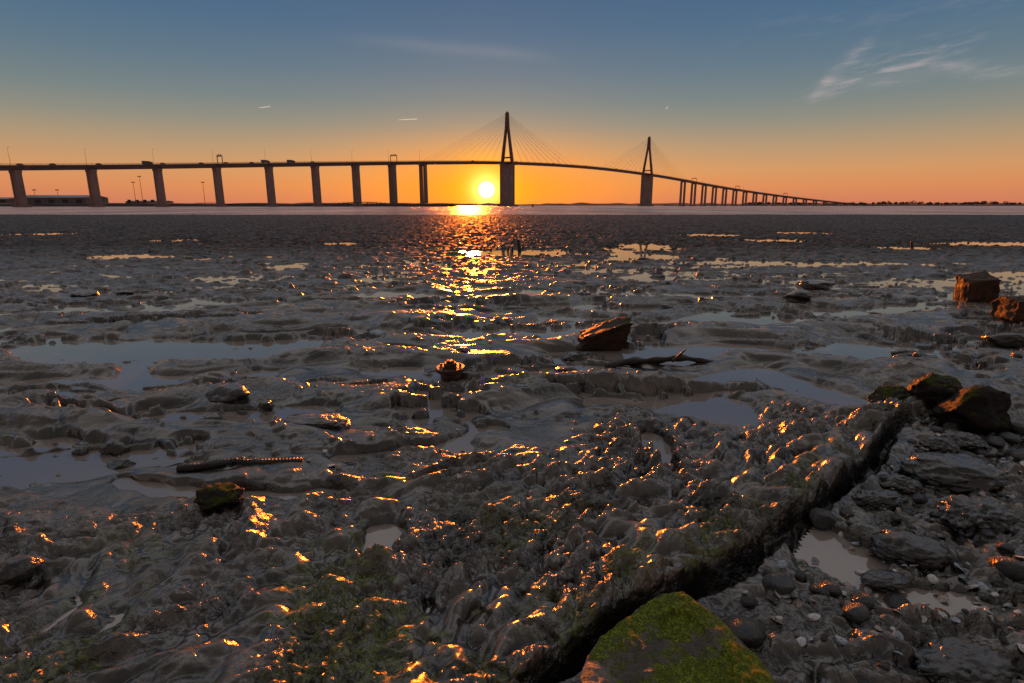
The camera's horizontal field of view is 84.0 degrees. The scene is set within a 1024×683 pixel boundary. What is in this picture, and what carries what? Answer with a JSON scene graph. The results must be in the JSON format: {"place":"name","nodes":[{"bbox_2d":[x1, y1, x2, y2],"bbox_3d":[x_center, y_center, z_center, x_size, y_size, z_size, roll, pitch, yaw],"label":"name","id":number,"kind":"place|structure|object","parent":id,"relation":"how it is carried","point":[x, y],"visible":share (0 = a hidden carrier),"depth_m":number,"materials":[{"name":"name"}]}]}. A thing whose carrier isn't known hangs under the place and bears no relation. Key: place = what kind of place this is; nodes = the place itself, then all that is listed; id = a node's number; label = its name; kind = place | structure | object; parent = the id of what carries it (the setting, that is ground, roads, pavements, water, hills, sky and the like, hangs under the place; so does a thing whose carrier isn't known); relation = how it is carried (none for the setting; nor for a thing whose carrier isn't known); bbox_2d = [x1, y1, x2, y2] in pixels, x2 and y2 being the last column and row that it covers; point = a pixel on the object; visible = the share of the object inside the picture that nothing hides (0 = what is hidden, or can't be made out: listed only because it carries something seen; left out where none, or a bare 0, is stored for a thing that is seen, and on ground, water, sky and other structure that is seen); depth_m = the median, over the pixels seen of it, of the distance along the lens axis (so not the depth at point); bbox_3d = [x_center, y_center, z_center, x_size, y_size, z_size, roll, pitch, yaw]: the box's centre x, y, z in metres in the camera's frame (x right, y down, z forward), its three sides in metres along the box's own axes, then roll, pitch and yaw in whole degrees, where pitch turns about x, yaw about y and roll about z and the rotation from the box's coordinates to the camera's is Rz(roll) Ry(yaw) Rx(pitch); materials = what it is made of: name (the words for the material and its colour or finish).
{"place":"outdoors","nodes":[
{"label":"outdoors","id":0,"kind":"place"},
{"bbox_2d":[0,203,454,206],"bbox_3d":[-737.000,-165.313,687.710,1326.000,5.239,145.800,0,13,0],"label":"embankment","id":1,"kind":"structure","parent":0,"point":[180,205],"depth_m":662.78,"materials":[{"name":"black"}]},
{"bbox_2d":[0,197,14,202],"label":"warehouse","id":2,"kind":"structure","parent":1,"relation":"on","point":[7,200],"depth_m":707.94,"materials":[{"name":"paint"}]},
{"bbox_2d":[26,195,108,203],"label":"warehouse","id":3,"kind":"structure","parent":1,"relation":"on","point":[58,198],"depth_m":694.30,"materials":[{"name":"paint"}]},
{"bbox_2d":[125,200,173,202],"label":"warehouse","id":4,"kind":"structure","parent":1,"relation":"on","point":[138,201],"depth_m":728.47,"materials":[{"name":"paint"}]},
{"bbox_2d":[0,214,1023,682],"bbox_3d":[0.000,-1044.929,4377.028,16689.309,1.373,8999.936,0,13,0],"label":"ground","id":5,"kind":"structure","parent":0,"point":[200,600],"depth_m":3.02,"materials":[{"name":"soil"}]},
{"bbox_2d":[0,555,43,584],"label":"stone","id":6,"kind":"object","parent":5,"relation":"on","point":[15,569],"visible":0.99,"depth_m":1.97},
{"bbox_2d":[70,289,99,296],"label":"stone","id":7,"kind":"object","parent":5,"relation":"on","point":[82,292],"visible":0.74,"depth_m":8.19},
{"bbox_2d":[99,440,130,454],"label":"stone","id":8,"kind":"object","parent":5,"relation":"on","point":[113,447],"visible":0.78,"depth_m":3.04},
{"bbox_2d":[115,290,132,294],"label":"stone","id":9,"kind":"object","parent":5,"relation":"on","point":[126,292],"visible":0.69,"depth_m":8.35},
{"bbox_2d":[193,482,244,512],"bbox_3d":[-1.270,0.678,2.476,0.200,0.104,0.160,0,13,0],"label":"stone","id":10,"kind":"object","parent":5,"relation":"on","point":[213,496],"visible":0.97,"depth_m":2.44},
{"bbox_2d":[205,382,249,402],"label":"stone","id":11,"kind":"object","parent":5,"relation":"on","point":[232,392],"visible":0.94,"depth_m":3.75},
{"bbox_2d":[176,457,303,471],"bbox_3d":[-1.361,0.618,2.861,0.606,0.070,0.062,-1,14,-6],"label":"ribbed hose","id":12,"kind":"object","parent":5,"relation":"on","point":[205,465],"visible":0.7,"depth_m":2.84,"materials":[{"name":"rubber"}]},
{"bbox_2d":[258,400,274,410],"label":"stone","id":13,"kind":"object","parent":5,"relation":"on","point":[265,405],"visible":1,"depth_m":3.67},
{"bbox_2d":[281,413,350,428],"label":"stone","id":14,"kind":"object","parent":5,"relation":"on","point":[332,420],"visible":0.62,"depth_m":3.35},
{"bbox_2d":[0,429,856,682],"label":"seaweed","id":15,"kind":"object","parent":5,"relation":"on","point":[393,625],"visible":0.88,"depth_m":1.76,"materials":[{"name":"plant"}]},
{"bbox_2d":[456,347,470,352],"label":"stone","id":16,"kind":"object","parent":5,"relation":"on","point":[465,349],"visible":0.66,"depth_m":4.87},
{"bbox_2d":[517,239,520,251],"bbox_3d":[0.206,-2.701,16.220,0.137,0.420,0.103,0,13,0],"label":"wooden stake","id":17,"kind":"object","parent":5,"relation":"on","point":[518,245],"visible":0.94,"depth_m":16.18,"materials":[{"name":"brown wood"}]},
{"bbox_2d":[554,366,576,371],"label":"stone","id":18,"kind":"object","parent":5,"relation":"on","point":[565,369],"visible":0.6,"depth_m":4.52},
{"bbox_2d":[561,352,583,361],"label":"stone","id":19,"kind":"object","parent":5,"relation":"on","point":[572,356],"visible":0.71,"depth_m":4.90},
{"bbox_2d":[578,316,632,350],"bbox_3d":[0.841,-0.036,5.338,0.530,0.387,0.360,0,13,0],"label":"boulder","id":20,"kind":"object","parent":5,"relation":"on","point":[612,335],"visible":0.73,"depth_m":5.20,"materials":[{"name":"stone"}]},
{"bbox_2d":[604,349,713,368],"bbox_3d":[1.210,0.144,4.671,0.955,0.137,0.124,-3,14,-12],"label":"driftwood log","id":21,"kind":"object","parent":5,"relation":"on","point":[634,361],"visible":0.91,"depth_m":4.67,"materials":[{"name":"brown wood"}]},
{"bbox_2d":[659,304,672,308],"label":"stone","id":22,"kind":"object","parent":5,"relation":"on","point":[665,306],"visible":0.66,"depth_m":7.35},
{"bbox_2d":[579,591,773,682],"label":"slab stone","id":23,"kind":"object","parent":5,"relation":"on","point":[679,637],"visible":1,"depth_m":1.58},
{"bbox_2d":[724,614,765,647],"bbox_3d":[0.690,0.864,1.693,0.117,0.070,0.122,11,17,39],"label":"pebble","id":24,"kind":"object","parent":5,"relation":"on","point":[749,631],"visible":0.77,"depth_m":1.67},
{"bbox_2d":[740,596,757,607],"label":"pebble","id":25,"kind":"object","parent":5,"relation":"on","point":[748,601],"visible":0.95,"depth_m":1.83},
{"bbox_2d":[771,616,783,624],"bbox_3d":[0.814,0.852,1.745,0.041,0.011,0.041,20,-4,46],"label":"seashell","id":26,"kind":"object","parent":5,"relation":"on","point":[776,619],"visible":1,"depth_m":1.73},
{"bbox_2d":[761,572,795,594],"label":"pebble","id":27,"kind":"object","parent":5,"relation":"on","point":[780,583],"visible":0.92,"depth_m":1.87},
{"bbox_2d":[778,560,786,568],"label":"seashell","id":28,"kind":"object","parent":5,"relation":"on","point":[783,563],"visible":1,"depth_m":2.00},
{"bbox_2d":[789,590,797,596],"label":"seashell","id":29,"kind":"object","parent":5,"relation":"on","point":[794,593],"visible":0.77,"depth_m":1.87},
{"bbox_2d":[793,599,802,606],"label":"seashell","id":30,"kind":"object","parent":5,"relation":"on","point":[798,602],"visible":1,"depth_m":1.80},
{"bbox_2d":[783,289,812,298],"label":"stone","id":31,"kind":"object","parent":5,"relation":"on","point":[800,294],"visible":0.88,"depth_m":7.55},
{"bbox_2d":[795,570,805,581],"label":"pebble","id":32,"kind":"object","parent":5,"relation":"on","point":[800,575],"visible":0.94,"depth_m":1.99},
{"bbox_2d":[796,637,805,646],"bbox_3d":[0.834,0.866,1.645,0.031,0.008,0.032,-36,16,21],"label":"seashell","id":33,"kind":"object","parent":5,"relation":"on","point":[801,641],"visible":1,"depth_m":1.64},
{"bbox_2d":[807,613,820,620],"bbox_3d":[0.930,0.845,1.753,0.038,0.010,0.031,-19,12,11],"label":"seashell","id":34,"kind":"object","parent":5,"relation":"on","point":[813,616],"visible":1,"depth_m":1.75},
{"bbox_2d":[799,279,834,290],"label":"stone","id":35,"kind":"object","parent":5,"relation":"on","point":[813,284],"visible":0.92,"depth_m":8.90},
{"bbox_2d":[808,584,829,596],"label":"pebble","id":36,"kind":"object","parent":5,"relation":"on","point":[815,589],"visible":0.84,"depth_m":1.87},
{"bbox_2d":[808,507,837,529],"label":"pebble","id":37,"kind":"object","parent":5,"relation":"on","point":[821,519],"visible":0.97,"depth_m":2.35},
{"bbox_2d":[820,633,828,640],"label":"pebble","id":38,"kind":"object","parent":5,"relation":"on","point":[824,636],"visible":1,"depth_m":1.64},
{"bbox_2d":[817,581,842,596],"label":"pebble","id":39,"kind":"object","parent":5,"relation":"on","point":[833,589],"visible":0.72,"depth_m":1.87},
{"bbox_2d":[835,635,847,644],"bbox_3d":[0.953,0.859,1.641,0.036,0.010,0.030,34,24,21],"label":"seashell","id":40,"kind":"object","parent":5,"relation":"on","point":[842,640],"visible":1,"depth_m":1.64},
{"bbox_2d":[839,508,853,516],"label":"pebble","id":41,"kind":"object","parent":5,"relation":"on","point":[845,512],"visible":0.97,"depth_m":2.38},
{"bbox_2d":[845,582,853,589],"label":"seashell","id":42,"kind":"object","parent":5,"relation":"on","point":[848,585],"visible":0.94,"depth_m":1.97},
{"bbox_2d":[842,602,870,622],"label":"pebble","id":43,"kind":"object","parent":5,"relation":"on","point":[856,612],"visible":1,"depth_m":1.74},
{"bbox_2d":[854,499,864,505],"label":"pebble","id":44,"kind":"object","parent":5,"relation":"on","point":[860,503],"visible":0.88,"depth_m":2.48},
{"bbox_2d":[855,675,869,682],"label":"pebble","id":45,"kind":"object","parent":5,"relation":"on","point":[861,679],"visible":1,"depth_m":1.52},
{"bbox_2d":[850,592,880,610],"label":"pebble","id":46,"kind":"object","parent":5,"relation":"on","point":[869,601],"visible":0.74,"depth_m":1.81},
{"bbox_2d":[861,482,882,490],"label":"pebble","id":47,"kind":"object","parent":5,"relation":"on","point":[868,486],"visible":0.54,"depth_m":2.56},
{"bbox_2d":[851,489,907,511],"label":"rock","id":48,"kind":"object","parent":5,"relation":"on","point":[892,501],"visible":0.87,"depth_m":2.47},
{"bbox_2d":[876,662,889,670],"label":"pebble","id":49,"kind":"object","parent":5,"relation":"on","point":[884,666],"visible":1,"depth_m":1.55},
{"bbox_2d":[879,474,887,480],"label":"pebble","id":50,"kind":"object","parent":5,"relation":"on","point":[883,477],"visible":0.9,"depth_m":2.65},
{"bbox_2d":[860,569,910,591],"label":"rock","id":51,"kind":"object","parent":5,"relation":"on","point":[881,580],"visible":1,"depth_m":1.97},
{"bbox_2d":[867,385,911,402],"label":"stone","id":52,"kind":"object","parent":5,"relation":"on","point":[882,393],"visible":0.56,"depth_m":3.66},
{"bbox_2d":[886,547,901,559],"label":"pebble","id":53,"kind":"object","parent":5,"relation":"on","point":[892,552],"visible":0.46,"depth_m":2.10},
{"bbox_2d":[890,513,901,521],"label":"pebble","id":54,"kind":"object","parent":5,"relation":"on","point":[895,517],"visible":1,"depth_m":2.36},
{"bbox_2d":[883,593,910,608],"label":"pebble","id":55,"kind":"object","parent":5,"relation":"on","point":[894,601],"visible":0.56,"depth_m":1.90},
{"bbox_2d":[892,630,903,639],"bbox_3d":[1.116,0.852,1.645,0.027,0.009,0.033,-14,40,23],"label":"seashell","id":56,"kind":"object","parent":5,"relation":"on","point":[897,634],"visible":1,"depth_m":1.65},
{"bbox_2d":[880,474,925,494],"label":"rock","id":57,"kind":"object","parent":5,"relation":"on","point":[903,484],"visible":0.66,"depth_m":2.59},
{"bbox_2d":[901,507,912,515],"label":"pebble","id":58,"kind":"object","parent":5,"relation":"on","point":[908,511],"visible":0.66,"depth_m":2.41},
{"bbox_2d":[890,348,926,355],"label":"stone","id":59,"kind":"object","parent":5,"relation":"on","point":[909,351],"visible":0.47,"depth_m":4.99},
{"bbox_2d":[899,667,919,676],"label":"pebble","id":60,"kind":"object","parent":5,"relation":"on","point":[909,671],"visible":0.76,"depth_m":1.56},
{"bbox_2d":[869,530,952,569],"bbox_3d":[1.500,0.782,2.141,0.280,0.117,0.190,3,14,11],"label":"rock","id":61,"kind":"object","parent":5,"relation":"on","point":[923,551],"visible":0.93,"depth_m":2.09,"materials":[{"name":"stone"}]},
{"bbox_2d":[912,352,921,356],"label":"pebble","id":62,"kind":"object","parent":5,"relation":"on","point":[916,354],"visible":0.63,"depth_m":4.84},
{"bbox_2d":[911,494,927,503],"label":"pebble","id":63,"kind":"object","parent":5,"relation":"on","point":[919,498],"visible":1,"depth_m":2.50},
{"bbox_2d":[927,574,938,583],"bbox_3d":[1.479,0.831,1.995,0.036,0.010,0.037,32,51,25],"label":"seashell","id":64,"kind":"object","parent":5,"relation":"on","point":[933,579],"visible":1,"depth_m":1.99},
{"bbox_2d":[907,372,962,407],"bbox_3d":[2.720,0.324,3.635,0.320,0.247,0.256,-1,14,-6],"label":"stone","id":65,"kind":"object","parent":5,"relation":"on","point":[934,389],"visible":0.73,"depth_m":3.57,"materials":[{"name":"stone"}]},
{"bbox_2d":[929,426,944,432],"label":"pebble","id":66,"kind":"object","parent":5,"relation":"on","point":[935,429],"visible":0.8,"depth_m":3.16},
{"bbox_2d":[919,436,961,453],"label":"rock","id":67,"kind":"object","parent":5,"relation":"on","point":[943,445],"visible":0.68,"depth_m":3.02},
{"bbox_2d":[934,608,949,616],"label":"pebble","id":68,"kind":"object","parent":5,"relation":"on","point":[944,611],"visible":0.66,"depth_m":1.79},
{"bbox_2d":[938,610,946,618],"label":"seashell","id":69,"kind":"object","parent":5,"relation":"on","point":[942,614],"visible":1,"depth_m":1.77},
{"bbox_2d":[947,553,957,565],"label":"pebble","id":70,"kind":"object","parent":5,"relation":"on","point":[952,561],"visible":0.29,"depth_m":2.08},
{"bbox_2d":[943,422,964,430],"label":"pebble","id":71,"kind":"object","parent":5,"relation":"on","point":[947,425],"visible":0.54,"depth_m":3.30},
{"bbox_2d":[900,452,1008,492],"bbox_3d":[2.120,0.628,2.741,0.460,0.156,0.340,1,13,3],"label":"rock","id":72,"kind":"object","parent":5,"relation":"on","point":[954,472],"visible":0.96,"depth_m":2.66,"materials":[{"name":"stone"}]},
{"bbox_2d":[950,616,960,622],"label":"seashell","id":73,"kind":"object","parent":5,"relation":"on","point":[954,619],"visible":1,"depth_m":1.75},
{"bbox_2d":[958,536,967,542],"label":"pebble","id":74,"kind":"object","parent":5,"relation":"on","point":[962,539],"visible":0.8,"depth_m":2.24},
{"bbox_2d":[939,430,988,451],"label":"rock","id":75,"kind":"object","parent":5,"relation":"on","point":[967,441],"visible":0.57,"depth_m":3.06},
{"bbox_2d":[913,636,1018,682],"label":"rock","id":76,"kind":"object","parent":5,"relation":"on","point":[963,659],"visible":0.98,"depth_m":1.58,"materials":[{"name":"stone"}]},
{"bbox_2d":[956,450,979,457],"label":"pebble","id":77,"kind":"object","parent":5,"relation":"on","point":[969,453],"visible":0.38,"depth_m":2.95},
{"bbox_2d":[964,542,974,548],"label":"seashell","id":78,"kind":"object","parent":5,"relation":"on","point":[968,545],"visible":1,"depth_m":2.17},
{"bbox_2d":[932,385,1011,435],"bbox_3d":[2.700,0.408,3.306,0.380,0.312,0.320,0,13,0],"label":"boulder","id":79,"kind":"object","parent":5,"relation":"on","point":[978,409],"visible":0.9,"depth_m":3.22,"materials":[{"name":"stone"}]},
{"bbox_2d":[931,494,1023,536],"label":"rock","id":80,"kind":"object","parent":5,"relation":"on","point":[965,516],"visible":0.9,"depth_m":2.30,"materials":[{"name":"stone"}]},
{"bbox_2d":[973,449,985,454],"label":"pebble","id":81,"kind":"object","parent":5,"relation":"on","point":[978,451],"visible":0.71,"depth_m":3.01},
{"bbox_2d":[974,540,987,545],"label":"pebble","id":82,"kind":"object","parent":5,"relation":"on","point":[979,542],"visible":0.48,"depth_m":2.21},
{"bbox_2d":[977,581,988,589],"bbox_3d":[1.613,0.837,1.949,0.031,0.010,0.038,-8,15,13],"label":"seashell","id":83,"kind":"object","parent":5,"relation":"on","point":[982,585],"visible":1,"depth_m":1.95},
{"bbox_2d":[980,529,995,538],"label":"pebble","id":84,"kind":"object","parent":5,"relation":"on","point":[989,533],"visible":1,"depth_m":2.20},
{"bbox_2d":[983,452,995,457],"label":"pebble","id":85,"kind":"object","parent":5,"relation":"on","point":[987,454],"visible":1,"depth_m":2.92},
{"bbox_2d":[984,435,1005,447],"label":"pebble","id":86,"kind":"object","parent":5,"relation":"on","point":[996,441],"visible":1,"depth_m":3.09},
{"bbox_2d":[993,580,1007,587],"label":"pebble","id":87,"kind":"object","parent":5,"relation":"on","point":[999,583],"visible":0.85,"depth_m":1.96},
{"bbox_2d":[980,333,1023,348],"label":"stone","id":88,"kind":"object","parent":5,"relation":"on","point":[1010,340],"visible":0.97,"depth_m":5.29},
{"bbox_2d":[997,492,1008,497],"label":"pebble","id":89,"kind":"object","parent":5,"relation":"on","point":[1001,494],"visible":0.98,"depth_m":2.52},
{"bbox_2d":[999,635,1007,643],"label":"pebble","id":90,"kind":"object","parent":5,"relation":"on","point":[1003,639],"visible":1,"depth_m":1.67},
{"bbox_2d":[987,556,1023,580],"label":"pebble","id":91,"kind":"object","parent":5,"relation":"on","point":[1012,568],"visible":0.87,"depth_m":1.99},
{"bbox_2d":[996,542,1014,551],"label":"pebble","id":92,"kind":"object","parent":5,"relation":"on","point":[1005,546],"visible":1,"depth_m":2.10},
{"bbox_2d":[997,432,1020,444],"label":"pebble","id":93,"kind":"object","parent":5,"relation":"on","point":[1011,438],"visible":0.88,"depth_m":3.10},
{"bbox_2d":[1007,448,1023,454],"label":"pebble","id":94,"kind":"object","parent":5,"relation":"on","point":[1010,451],"visible":0.47,"depth_m":2.94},
{"bbox_2d":[1010,353,1022,357],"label":"pebble","id":95,"kind":"object","parent":5,"relation":"on","point":[1019,355],"visible":0.72,"depth_m":4.61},
{"bbox_2d":[1010,452,1023,459],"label":"pebble","id":96,"kind":"object","parent":5,"relation":"on","point":[1018,455],"visible":0.99,"depth_m":2.85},
{"bbox_2d":[1011,422,1023,432],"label":"pebble","id":97,"kind":"object","parent":5,"relation":"on","point":[1017,427],"visible":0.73,"depth_m":3.19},
{"bbox_2d":[1017,643,1023,652],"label":"seashell","id":98,"kind":"object","parent":5,"relation":"on","point":[1021,647],"visible":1,"depth_m":1.64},
{"bbox_2d":[0,231,1023,672],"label":"pool water","id":99,"kind":"structure","parent":0,"point":[834,555],"depth_m":4.94,"materials":[{"name":"grey liquid"}]},
{"bbox_2d":[71,446,88,455],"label":"stone","id":100,"kind":"object","parent":99,"relation":"on","point":[81,450],"visible":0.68,"depth_m":3.04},
{"bbox_2d":[106,458,136,469],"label":"stone","id":101,"kind":"object","parent":99,"relation":"on","point":[120,463],"visible":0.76,"depth_m":2.90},
{"bbox_2d":[436,359,464,381],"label":"stone","id":102,"kind":"object","parent":99,"relation":"on","point":[448,370],"visible":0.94,"depth_m":4.31,"materials":[{"name":"stone"}]},
{"bbox_2d":[811,557,818,564],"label":"seashell","id":103,"kind":"object","parent":99,"relation":"on","point":[814,560],"visible":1,"depth_m":2.13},
{"bbox_2d":[855,569,865,573],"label":"seashell","id":104,"kind":"object","parent":99,"relation":"on","point":[858,571],"visible":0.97,"depth_m":2.06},
{"bbox_2d":[864,587,871,592],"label":"seashell","id":105,"kind":"object","parent":99,"relation":"on","point":[868,589],"visible":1,"depth_m":1.97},
{"bbox_2d":[937,594,949,601],"bbox_3d":[1.456,0.869,1.925,0.041,0.011,0.041,-13,-4,-36],"label":"seashell","id":106,"kind":"object","parent":99,"relation":"on","point":[942,598],"visible":1,"depth_m":1.92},
{"bbox_2d":[953,270,1000,301],"bbox_3d":[6.499,-0.709,7.966,0.454,0.546,0.422,3,14,12],"label":"boulder","id":107,"kind":"object","parent":99,"relation":"in","point":[982,286],"visible":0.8,"depth_m":7.83,"materials":[{"name":"stone"}]},
{"bbox_2d":[989,296,1023,326],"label":"boulder","id":108,"kind":"object","parent":99,"relation":"in","point":[1009,310],"visible":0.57,"depth_m":6.27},
{"bbox_2d":[0,206,1023,214],"bbox_3d":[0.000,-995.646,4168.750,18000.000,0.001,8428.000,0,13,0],"label":"river water","id":109,"kind":"structure","parent":0,"point":[731,210],"depth_m":150.50,"materials":[{"name":"liquid"}]},
{"bbox_2d":[328,201,452,206],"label":"jetty","id":110,"kind":"object","parent":109,"relation":"in","point":[348,202],"visible":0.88,"depth_m":620.27,"materials":[{"name":"metal"}]},
{"bbox_2d":[0,111,886,206],"bbox_3d":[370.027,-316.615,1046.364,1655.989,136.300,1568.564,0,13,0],"label":"cable stayed bridge","id":111,"kind":"structure","parent":109,"relation":"on","point":[507,183],"depth_m":681.57,"materials":[{"name":"concrete"}]},
{"bbox_2d":[0,0,1023,203],"label":"sky","id":112,"kind":"structure","parent":0,"point":[856,101],"materials":[{"name":"blue"}]},
{"bbox_2d":[542,448,549,454],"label":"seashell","id":113,"kind":"object","parent":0,"point":[546,451],"visible":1,"depth_m":2.91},
{"bbox_2d":[208,202,1023,205],"bbox_3d":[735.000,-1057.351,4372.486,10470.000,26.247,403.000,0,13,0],"label":"hills","id":114,"kind":"structure","parent":0,"point":[576,204],"depth_m":4181.56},
{"bbox_2d":[663,204,1023,205],"bbox_3d":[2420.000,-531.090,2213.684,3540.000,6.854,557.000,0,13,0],"label":"shore","id":115,"kind":"structure","parent":0,"point":[891,205],"depth_m":2212.96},
{"bbox_2d":[744,200,1020,204],"bbox_3d":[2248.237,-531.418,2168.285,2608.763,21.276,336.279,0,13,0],"label":"woodland","id":116,"kind":"object","parent":115,"relation":"on","point":[937,203],"visible":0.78,"depth_m":2228.47,"materials":[{"name":"black plant"}]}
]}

